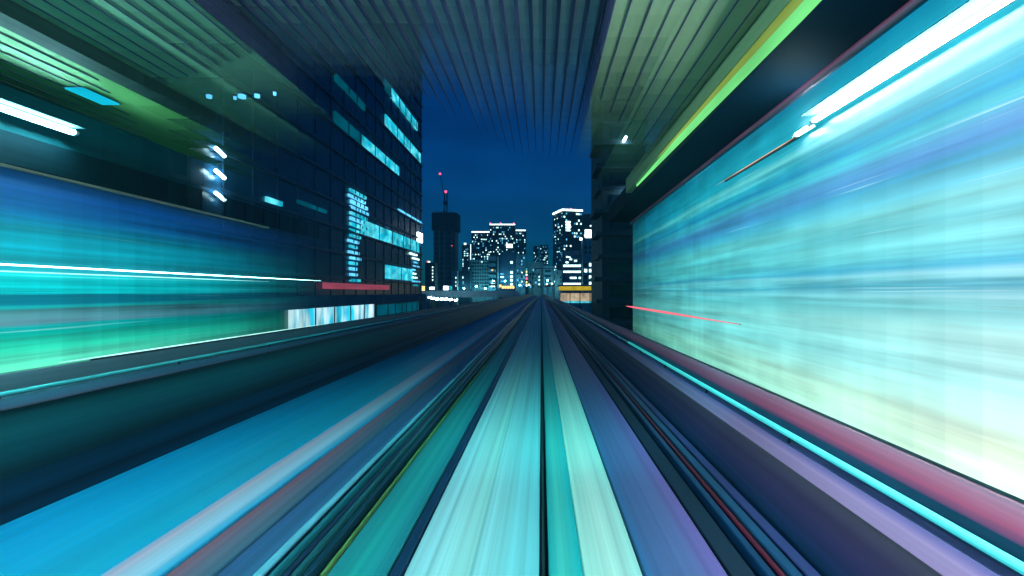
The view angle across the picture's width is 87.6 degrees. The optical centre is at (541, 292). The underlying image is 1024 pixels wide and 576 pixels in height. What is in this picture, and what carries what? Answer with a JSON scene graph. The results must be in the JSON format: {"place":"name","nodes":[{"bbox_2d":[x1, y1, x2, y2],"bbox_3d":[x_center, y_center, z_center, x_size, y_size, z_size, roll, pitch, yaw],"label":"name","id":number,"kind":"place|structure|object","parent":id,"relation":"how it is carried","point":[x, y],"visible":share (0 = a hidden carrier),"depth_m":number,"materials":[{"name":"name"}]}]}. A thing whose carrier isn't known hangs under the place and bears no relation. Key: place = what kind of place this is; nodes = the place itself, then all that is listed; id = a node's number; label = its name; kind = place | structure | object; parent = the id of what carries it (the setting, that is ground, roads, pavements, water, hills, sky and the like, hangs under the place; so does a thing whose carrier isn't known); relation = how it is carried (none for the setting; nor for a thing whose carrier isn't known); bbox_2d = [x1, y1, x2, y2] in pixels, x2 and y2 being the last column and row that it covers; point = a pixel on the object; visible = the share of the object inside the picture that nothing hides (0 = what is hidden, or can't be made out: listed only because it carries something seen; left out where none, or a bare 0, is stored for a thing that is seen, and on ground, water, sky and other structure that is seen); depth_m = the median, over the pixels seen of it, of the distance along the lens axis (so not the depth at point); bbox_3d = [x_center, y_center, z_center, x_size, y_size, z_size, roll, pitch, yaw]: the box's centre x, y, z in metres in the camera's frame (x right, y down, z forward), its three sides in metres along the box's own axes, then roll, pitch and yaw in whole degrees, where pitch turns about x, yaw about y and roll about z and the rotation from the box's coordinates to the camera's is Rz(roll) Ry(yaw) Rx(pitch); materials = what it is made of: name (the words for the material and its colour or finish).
{"place":"outdoors","nodes":[
{"label":"outdoors","id":0,"kind":"place"},
{"bbox_2d":[2,6,425,339],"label":"office tower","id":1,"kind":"structure","parent":0,"point":[323,181],"depth_m":32.63,"materials":[{"name":"glass"}]},
{"bbox_2d":[213,169,225,179],"bbox_3d":[-13.840,-5.050,22.825,0.320,0.334,0.691,0,0,0],"label":"wall lamp","id":2,"kind":"object","parent":1,"relation":"attached to","point":[220,174],"visible":1,"depth_m":22.75,"materials":[{"name":"metal"}]},
{"bbox_2d":[214,146,225,157],"bbox_3d":[-13.840,-6.000,22.825,0.320,0.334,0.691,0,0,0],"label":"wall lamp","id":3,"kind":"object","parent":1,"relation":"attached to","point":[217,149],"visible":0.62,"depth_m":22.68,"materials":[{"name":"glass"}]},
{"bbox_2d":[265,196,282,205],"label":"window","id":4,"kind":"structure","parent":1,"relation":"in","point":[267,199],"depth_m":27.62,"materials":[{"name":"blue glass"}]},
{"bbox_2d":[297,200,326,212],"bbox_3d":[-13.905,-5.200,32.500,0.190,0.200,4.000,0,0,0],"label":"window","id":5,"kind":"structure","parent":1,"relation":"in","point":[300,202],"depth_m":32.17,"materials":[{"name":"glass"}]},
{"bbox_2d":[333,111,361,144],"bbox_3d":[-13.905,-11.785,38.550,0.190,0.830,5.300,0,0,0],"label":"window","id":6,"kind":"structure","parent":1,"relation":"in","point":[338,119],"depth_m":38.13,"materials":[{"name":"glass"}]},
{"bbox_2d":[334,74,364,110],"bbox_3d":[-13.905,-14.550,39.000,0.190,0.500,6.000,0,0,0],"label":"window","id":7,"kind":"structure","parent":1,"relation":"in","point":[337,79],"depth_m":38.40,"materials":[{"name":"glass"}]},
{"bbox_2d":[347,239,358,243],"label":"window","id":8,"kind":"structure","parent":1,"relation":"in","point":[349,240],"depth_m":39.33,"materials":[{"name":"glass"}]},
{"bbox_2d":[348,250,359,254],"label":"window","id":9,"kind":"structure","parent":1,"relation":"in","point":[349,251],"depth_m":39.35,"materials":[{"name":"glass"}]},
{"bbox_2d":[349,279,360,281],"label":"window","id":10,"kind":"structure","parent":1,"relation":"in","point":[354,280],"depth_m":39.81,"materials":[{"name":"glass"}]},
{"bbox_2d":[349,256,360,260],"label":"window","id":11,"kind":"structure","parent":1,"relation":"in","point":[350,257],"depth_m":39.71,"materials":[{"name":"glass"}]},
{"bbox_2d":[349,234,360,238],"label":"window","id":12,"kind":"structure","parent":1,"relation":"in","point":[351,235],"depth_m":39.73,"materials":[{"name":"glass"}]},
{"bbox_2d":[349,228,363,234],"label":"window","id":13,"kind":"structure","parent":1,"relation":"in","point":[351,229],"depth_m":39.99,"materials":[{"name":"glass"}]},
{"bbox_2d":[347,193,365,203],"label":"window","id":14,"kind":"structure","parent":1,"relation":"in","point":[348,194],"depth_m":39.95,"materials":[{"name":"glass"}]},
{"bbox_2d":[349,216,364,223],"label":"window","id":15,"kind":"structure","parent":1,"relation":"in","point":[350,217],"depth_m":39.85,"materials":[{"name":"glass"}]},
{"bbox_2d":[349,222,366,229],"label":"window","id":16,"kind":"structure","parent":1,"relation":"in","point":[350,223],"depth_m":39.85,"materials":[{"name":"glass"}]},
{"bbox_2d":[349,211,366,220],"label":"window","id":17,"kind":"structure","parent":1,"relation":"in","point":[350,212],"depth_m":40.35,"materials":[{"name":"glass"}]},
{"bbox_2d":[349,188,366,199],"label":"window","id":18,"kind":"structure","parent":1,"relation":"in","point":[355,192],"depth_m":40.32,"materials":[{"name":"glass"}]},
{"bbox_2d":[349,205,368,215],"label":"window","id":19,"kind":"structure","parent":1,"relation":"in","point":[355,208],"depth_m":40.50,"materials":[{"name":"glass"}]},
{"bbox_2d":[350,199,367,210],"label":"window","id":20,"kind":"structure","parent":1,"relation":"in","point":[353,202],"depth_m":40.54,"materials":[{"name":"glass"}]},
{"bbox_2d":[362,135,398,174],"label":"window","id":21,"kind":"structure","parent":1,"relation":"in","point":[366,143],"depth_m":45.67,"materials":[{"name":"glass"}]},
{"bbox_2d":[383,78,390,95],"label":"window","id":22,"kind":"structure","parent":1,"relation":"in","point":[387,88],"depth_m":48.05,"materials":[{"name":"teal glass"}]},
{"bbox_2d":[361,220,418,251],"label":"window","id":23,"kind":"structure","parent":1,"relation":"in","point":[374,231],"depth_m":48.37,"materials":[{"name":"glass"}]},
{"bbox_2d":[385,265,412,280],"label":"window","id":24,"kind":"structure","parent":1,"relation":"in","point":[391,272],"depth_m":51.75,"materials":[{"name":"glass"}]},
{"bbox_2d":[385,114,420,162],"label":"window","id":25,"kind":"structure","parent":1,"relation":"in","point":[389,124],"depth_m":52.87,"materials":[{"name":"glass"}]},
{"bbox_2d":[391,88,417,130],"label":"window","id":26,"kind":"structure","parent":1,"relation":"in","point":[395,97],"depth_m":54.01,"materials":[{"name":"glass"}]},
{"bbox_2d":[398,209,421,223],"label":"window","id":27,"kind":"structure","parent":1,"relation":"in","point":[400,210],"depth_m":56.07,"materials":[{"name":"glass"}]},
{"bbox_2d":[422,285,426,309],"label":"kiosk","id":28,"kind":"object","parent":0,"point":[424,302],"visible":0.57,"depth_m":300.00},
{"bbox_2d":[425,261,437,308],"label":"office block","id":29,"kind":"structure","parent":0,"point":[431,273],"depth_m":380.00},
{"bbox_2d":[429,286,435,308],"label":"kiosk","id":30,"kind":"object","parent":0,"point":[432,288],"visible":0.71,"depth_m":300.00,"materials":[{"name":"white"}]},
{"bbox_2d":[459,271,471,303],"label":"office block","id":31,"kind":"structure","parent":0,"point":[465,279],"depth_m":424.00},
{"bbox_2d":[462,243,470,270],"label":"apartment tower","id":32,"kind":"structure","parent":0,"point":[466,253],"depth_m":750.00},
{"bbox_2d":[426,294,518,296],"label":"elevated road","id":33,"kind":"structure","parent":0,"point":[470,296],"depth_m":170.00,"materials":[{"name":"concrete"}]},
{"bbox_2d":[422,291,517,295],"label":"road barrier","id":34,"kind":"object","parent":33,"relation":"on","point":[471,293],"visible":0.21,"depth_m":169.60,"materials":[{"name":"concrete"}]},
{"bbox_2d":[469,260,488,301],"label":"office block","id":35,"kind":"structure","parent":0,"point":[479,269],"depth_m":440.00,"materials":[{"name":"teal glass"}]},
{"bbox_2d":[471,231,489,259],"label":"apartment tower","id":36,"kind":"structure","parent":0,"point":[480,245],"depth_m":720.00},
{"bbox_2d":[489,256,498,299],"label":"office block","id":37,"kind":"structure","parent":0,"point":[492,268],"depth_m":434.00,"materials":[{"name":"blue glass"}]},
{"bbox_2d":[496,255,496,298],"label":"pole","id":38,"kind":"object","parent":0,"point":[496,274],"visible":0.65,"depth_m":399.56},
{"bbox_2d":[490,223,515,284],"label":"apartment tower","id":39,"kind":"structure","parent":0,"point":[502,237],"depth_m":712.00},
{"bbox_2d":[499,285,515,297],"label":"shop building","id":40,"kind":"structure","parent":0,"point":[507,287],"depth_m":433.00,"materials":[{"name":"yellow"}]},
{"bbox_2d":[500,251,516,284],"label":"office block","id":41,"kind":"structure","parent":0,"point":[508,266],"depth_m":448.00,"materials":[{"name":"blue glass"}]},
{"bbox_2d":[516,254,525,295],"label":"office block","id":42,"kind":"structure","parent":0,"point":[520,267],"depth_m":444.00,"materials":[{"name":"blue glass"}]},
{"bbox_2d":[516,230,525,253],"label":"apartment tower","id":43,"kind":"structure","parent":0,"point":[520,241],"depth_m":732.00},
{"bbox_2d":[529,262,542,294],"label":"office block","id":44,"kind":"structure","parent":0,"point":[537,281],"depth_m":460.00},
{"bbox_2d":[533,246,538,261],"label":"apartment tower","id":45,"kind":"structure","parent":0,"point":[535,253],"depth_m":910.00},
{"bbox_2d":[539,299,548,575],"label":"guideway deck","id":46,"kind":"structure","parent":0,"point":[546,543],"depth_m":6.70,"materials":[{"name":"metal"}]},
{"bbox_2d":[0,293,533,525],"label":"parapet","id":47,"kind":"structure","parent":46,"relation":"on","point":[59,442],"depth_m":8.19,"materials":[{"name":"concrete"}]},
{"bbox_2d":[0,163,268,372],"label":"glass wall","id":48,"kind":"structure","parent":47,"relation":"on","point":[45,318],"depth_m":7.61,"materials":[{"name":"blue glass"}]},
{"bbox_2d":[0,263,314,281],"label":"light strip","id":49,"kind":"object","parent":48,"relation":"attached to","point":[115,270],"visible":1,"depth_m":7.84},
{"bbox_2d":[59,324,320,362],"bbox_3d":[-6.330,0.939,11.300,0.030,0.048,8.600,0,0,0],"label":"light strip","id":50,"kind":"object","parent":47,"relation":"on","point":[161,348],"visible":1,"depth_m":9.28,"materials":[{"name":"glowing white light"}]},
{"bbox_2d":[0,294,529,398],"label":"handrail","id":51,"kind":"object","parent":47,"relation":"on","point":[31,388],"visible":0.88,"depth_m":8.57,"materials":[{"name":"metal"}]},
{"bbox_2d":[0,295,536,575],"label":"neighbour track","id":52,"kind":"structure","parent":46,"relation":"on","point":[165,515],"depth_m":6.62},
{"bbox_2d":[166,295,539,575],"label":"cableway","id":53,"kind":"object","parent":46,"relation":"on","point":[355,503],"visible":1,"depth_m":6.38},
{"bbox_2d":[389,295,754,575],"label":"guideway track","id":54,"kind":"structure","parent":46,"relation":"on","point":[622,500],"depth_m":6.41,"materials":[{"name":"concrete"}]},
{"bbox_2d":[544,295,820,575],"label":"power rail set","id":55,"kind":"object","parent":46,"relation":"on","point":[762,546],"visible":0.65,"depth_m":6.37,"materials":[{"name":"blue metal"}]},
{"bbox_2d":[545,294,1023,575],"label":"parapet","id":56,"kind":"structure","parent":46,"relation":"on","point":[822,516],"depth_m":5.03,"materials":[{"name":"purple concrete"}]},
{"bbox_2d":[550,297,1023,574],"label":"handrail","id":57,"kind":"object","parent":56,"relation":"on","point":[1003,557],"visible":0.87,"depth_m":4.36,"materials":[{"name":"teal metal"}]},
{"bbox_2d":[630,0,1023,503],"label":"glass wall","id":58,"kind":"structure","parent":56,"relation":"on","point":[857,264],"depth_m":4.51,"materials":[{"name":"teal glass"}]},
{"bbox_2d":[627,306,740,324],"bbox_3d":[2.895,0.470,13.000,0.052,0.052,10.400,0,0,0],"label":"red light strip","id":59,"kind":"object","parent":58,"relation":"attached to","point":[665,312],"visible":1,"depth_m":11.69,"materials":[{"name":"plastic"}]},
{"bbox_2d":[717,137,799,184],"bbox_3d":[2.890,-1.755,7.400,0.050,0.030,2.800,0,0,0],"label":"light strip","id":60,"kind":"object","parent":58,"relation":"attached to","point":[790,141],"visible":0.98,"depth_m":6.93,"materials":[{"name":"metal"}]},
{"bbox_2d":[792,124,815,137],"bbox_3d":[2.854,-1.760,5.805,0.062,0.042,0.390,0,0,0],"label":"fluorescent lamp","id":61,"kind":"object","parent":60,"relation":"attached to","point":[809,127],"visible":0.99,"depth_m":5.77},
{"bbox_2d":[800,0,1015,123],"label":"fluorescent lamp","id":62,"kind":"object","parent":58,"relation":"attached to","point":[962,19],"visible":1,"depth_m":4.05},
{"bbox_2d":[540,245,547,294],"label":"apartment tower","id":63,"kind":"structure","parent":0,"point":[544,254],"depth_m":880.00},
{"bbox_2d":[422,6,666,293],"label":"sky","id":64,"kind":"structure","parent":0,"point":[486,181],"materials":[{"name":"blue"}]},
{"bbox_2d":[544,266,553,296],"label":"office block","id":65,"kind":"structure","parent":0,"point":[549,277],"depth_m":452.00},
{"bbox_2d":[552,208,582,297],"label":"apartment tower","id":66,"kind":"structure","parent":0,"point":[567,229],"depth_m":453.62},
{"bbox_2d":[562,251,581,308],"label":"office block","id":67,"kind":"structure","parent":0,"point":[571,267],"depth_m":290.00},
{"bbox_2d":[557,285,590,305],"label":"footbridge","id":68,"kind":"object","parent":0,"point":[578,299],"visible":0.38,"depth_m":120.50,"materials":[{"name":"metal"}]},
{"bbox_2d":[560,293,569,300],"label":"window","id":69,"kind":"structure","parent":68,"relation":"in","point":[563,296],"depth_m":120.54,"materials":[{"name":"beige glass"}]},
{"bbox_2d":[570,293,579,300],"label":"window","id":70,"kind":"structure","parent":68,"relation":"in","point":[573,296],"depth_m":120.54,"materials":[{"name":"beige glass"}]},
{"bbox_2d":[580,293,589,300],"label":"window","id":71,"kind":"structure","parent":68,"relation":"in","point":[583,296],"depth_m":120.54,"materials":[{"name":"beige glass"}]},
{"bbox_2d":[581,239,590,312],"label":"office block","id":72,"kind":"structure","parent":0,"point":[586,257],"depth_m":286.00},
{"bbox_2d":[585,229,590,238],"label":"rooftop screen","id":73,"kind":"object","parent":72,"relation":"on","point":[587,233],"visible":0.43,"depth_m":286.20,"materials":[{"name":"metal"}]},
{"bbox_2d":[582,214,590,238],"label":"apartment tower","id":74,"kind":"structure","parent":0,"point":[586,222],"depth_m":470.00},
{"bbox_2d":[590,81,648,333],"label":"slim tower","id":75,"kind":"structure","parent":0,"point":[615,159],"depth_m":32.00,"materials":[{"name":"black concrete"}]},
{"bbox_2d":[610,195,618,205],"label":"window","id":76,"kind":"structure","parent":75,"relation":"in","point":[612,197],"depth_m":31.95,"materials":[{"name":"black glass"}]},
{"bbox_2d":[610,172,630,183],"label":"window","id":77,"kind":"structure","parent":75,"relation":"in","point":[615,177],"depth_m":31.95,"materials":[{"name":"glass"}]},
{"bbox_2d":[610,307,637,318],"bbox_3d":[4.950,1.250,32.000,1.700,0.700,0.100,0,0,0],"label":"window","id":78,"kind":"structure","parent":75,"relation":"in","point":[615,312],"depth_m":31.95,"materials":[{"name":"glass"}]},
{"bbox_2d":[610,285,637,295],"bbox_3d":[4.950,-0.100,32.000,1.700,0.700,0.100,0,0,0],"label":"window","id":79,"kind":"structure","parent":75,"relation":"in","point":[615,290],"depth_m":31.95,"materials":[{"name":"glass"}]},
{"bbox_2d":[610,262,637,273],"bbox_3d":[4.950,-1.450,32.000,1.700,0.700,0.100,0,0,0],"label":"window","id":80,"kind":"structure","parent":75,"relation":"in","point":[615,267],"depth_m":31.95,"materials":[{"name":"glass"}]},
{"bbox_2d":[610,240,637,250],"bbox_3d":[4.950,-2.800,32.000,1.700,0.700,0.100,0,0,0],"label":"window","id":81,"kind":"structure","parent":75,"relation":"in","point":[615,245],"depth_m":31.95,"materials":[{"name":"glass"}]},
{"bbox_2d":[610,222,637,228],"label":"window","id":82,"kind":"structure","parent":75,"relation":"in","point":[613,225],"depth_m":31.95,"materials":[{"name":"glass"}]},
{"bbox_2d":[610,150,637,160],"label":"window","id":83,"kind":"structure","parent":75,"relation":"in","point":[615,155],"depth_m":31.95,"materials":[{"name":"green glass"}]},
{"bbox_2d":[610,127,637,138],"bbox_3d":[4.950,-9.550,32.000,1.700,0.700,0.100,0,0,0],"label":"window","id":84,"kind":"structure","parent":75,"relation":"in","point":[615,132],"depth_m":31.95,"materials":[{"name":"green glass"}]},
{"bbox_2d":[645,294,666,342],"bbox_3d":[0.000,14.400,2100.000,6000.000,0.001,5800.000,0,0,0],"label":"ground","id":85,"kind":"structure","parent":0,"point":[656,328],"depth_m":304.37,"materials":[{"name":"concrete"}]},
{"bbox_2d":[431,297,437,308],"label":"road pier","id":86,"kind":"structure","parent":85,"relation":"on","point":[433,303],"depth_m":174.00,"materials":[{"name":"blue concrete"}]},
{"bbox_2d":[432,211,459,307],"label":"tower block","id":87,"kind":"structure","parent":85,"relation":"on","point":[445,227],"depth_m":499.90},
{"bbox_2d":[439,173,447,212],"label":"tower crane","id":88,"kind":"object","parent":87,"relation":"on","point":[445,202],"visible":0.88,"depth_m":507.37,"materials":[{"name":"metal"}]},
{"bbox_2d":[443,285,448,306],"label":"kiosk","id":89,"kind":"object","parent":85,"relation":"on","point":[445,288],"visible":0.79,"depth_m":300.00,"materials":[{"name":"white"}]},
{"bbox_2d":[449,285,453,305],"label":"kiosk","id":90,"kind":"object","parent":85,"relation":"on","point":[451,287],"visible":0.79,"depth_m":300.00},
{"bbox_2d":[0,0,909,221],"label":"station canopy","id":91,"kind":"object","parent":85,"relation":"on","point":[678,60],"visible":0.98,"depth_m":6.04,"materials":[{"name":"grey metal"}]},
{"bbox_2d":[0,97,85,135],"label":"fluorescent lamp","id":92,"kind":"object","parent":91,"relation":"attached to","point":[25,116],"visible":1,"depth_m":6.57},
{"bbox_2d":[63,87,120,104],"bbox_3d":[-5.610,-2.450,6.675,0.260,0.020,0.590,0,0,0],"label":"panel light","id":93,"kind":"object","parent":91,"relation":"attached to","point":[89,94],"visible":1,"depth_m":6.63,"materials":[{"name":"plastic"}]},
{"bbox_2d":[205,93,213,98],"bbox_3d":[-4.360,-2.575,7.000,0.104,0.049,0.104,0,0,0],"label":"downlight","id":94,"kind":"object","parent":91,"relation":"attached to","point":[209,95],"visible":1,"depth_m":6.98,"materials":[{"name":"metal"}]},
{"bbox_2d":[236,92,247,98],"bbox_3d":[-3.930,-2.575,7.000,0.148,0.049,0.148,0,0,0],"label":"downlight","id":95,"kind":"object","parent":91,"relation":"attached to","point":[240,95],"visible":1,"depth_m":6.97,"materials":[{"name":"metal"}]},
{"bbox_2d":[253,92,260,97],"bbox_3d":[-3.720,-2.575,6.980,0.104,0.049,0.104,0,0,0],"label":"downlight","id":96,"kind":"object","parent":91,"relation":"attached to","point":[256,94],"visible":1,"depth_m":6.95,"materials":[{"name":"metal"}]},
{"bbox_2d":[636,0,821,185],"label":"light strip","id":97,"kind":"object","parent":91,"relation":"attached to","point":[793,14],"visible":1,"depth_m":5.37,"materials":[{"name":"green plastic"}]},
{"bbox_2d":[451,271,458,304],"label":"office block","id":98,"kind":"structure","parent":85,"relation":"on","point":[455,278],"depth_m":416.00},
{"bbox_2d":[525,267,527,294],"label":"sign tower","id":99,"kind":"structure","parent":85,"relation":"on","point":[526,280],"depth_m":434.00,"materials":[{"name":"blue concrete"}]},
{"bbox_2d":[532,268,552,293],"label":"portal frame","id":100,"kind":"object","parent":85,"relation":"on","point":[532,275],"visible":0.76,"depth_m":395.00,"materials":[{"name":"metal"}]},
{"bbox_2d":[555,270,561,299],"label":"office block","id":101,"kind":"structure","parent":85,"relation":"on","point":[558,277],"depth_m":442.00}
]}

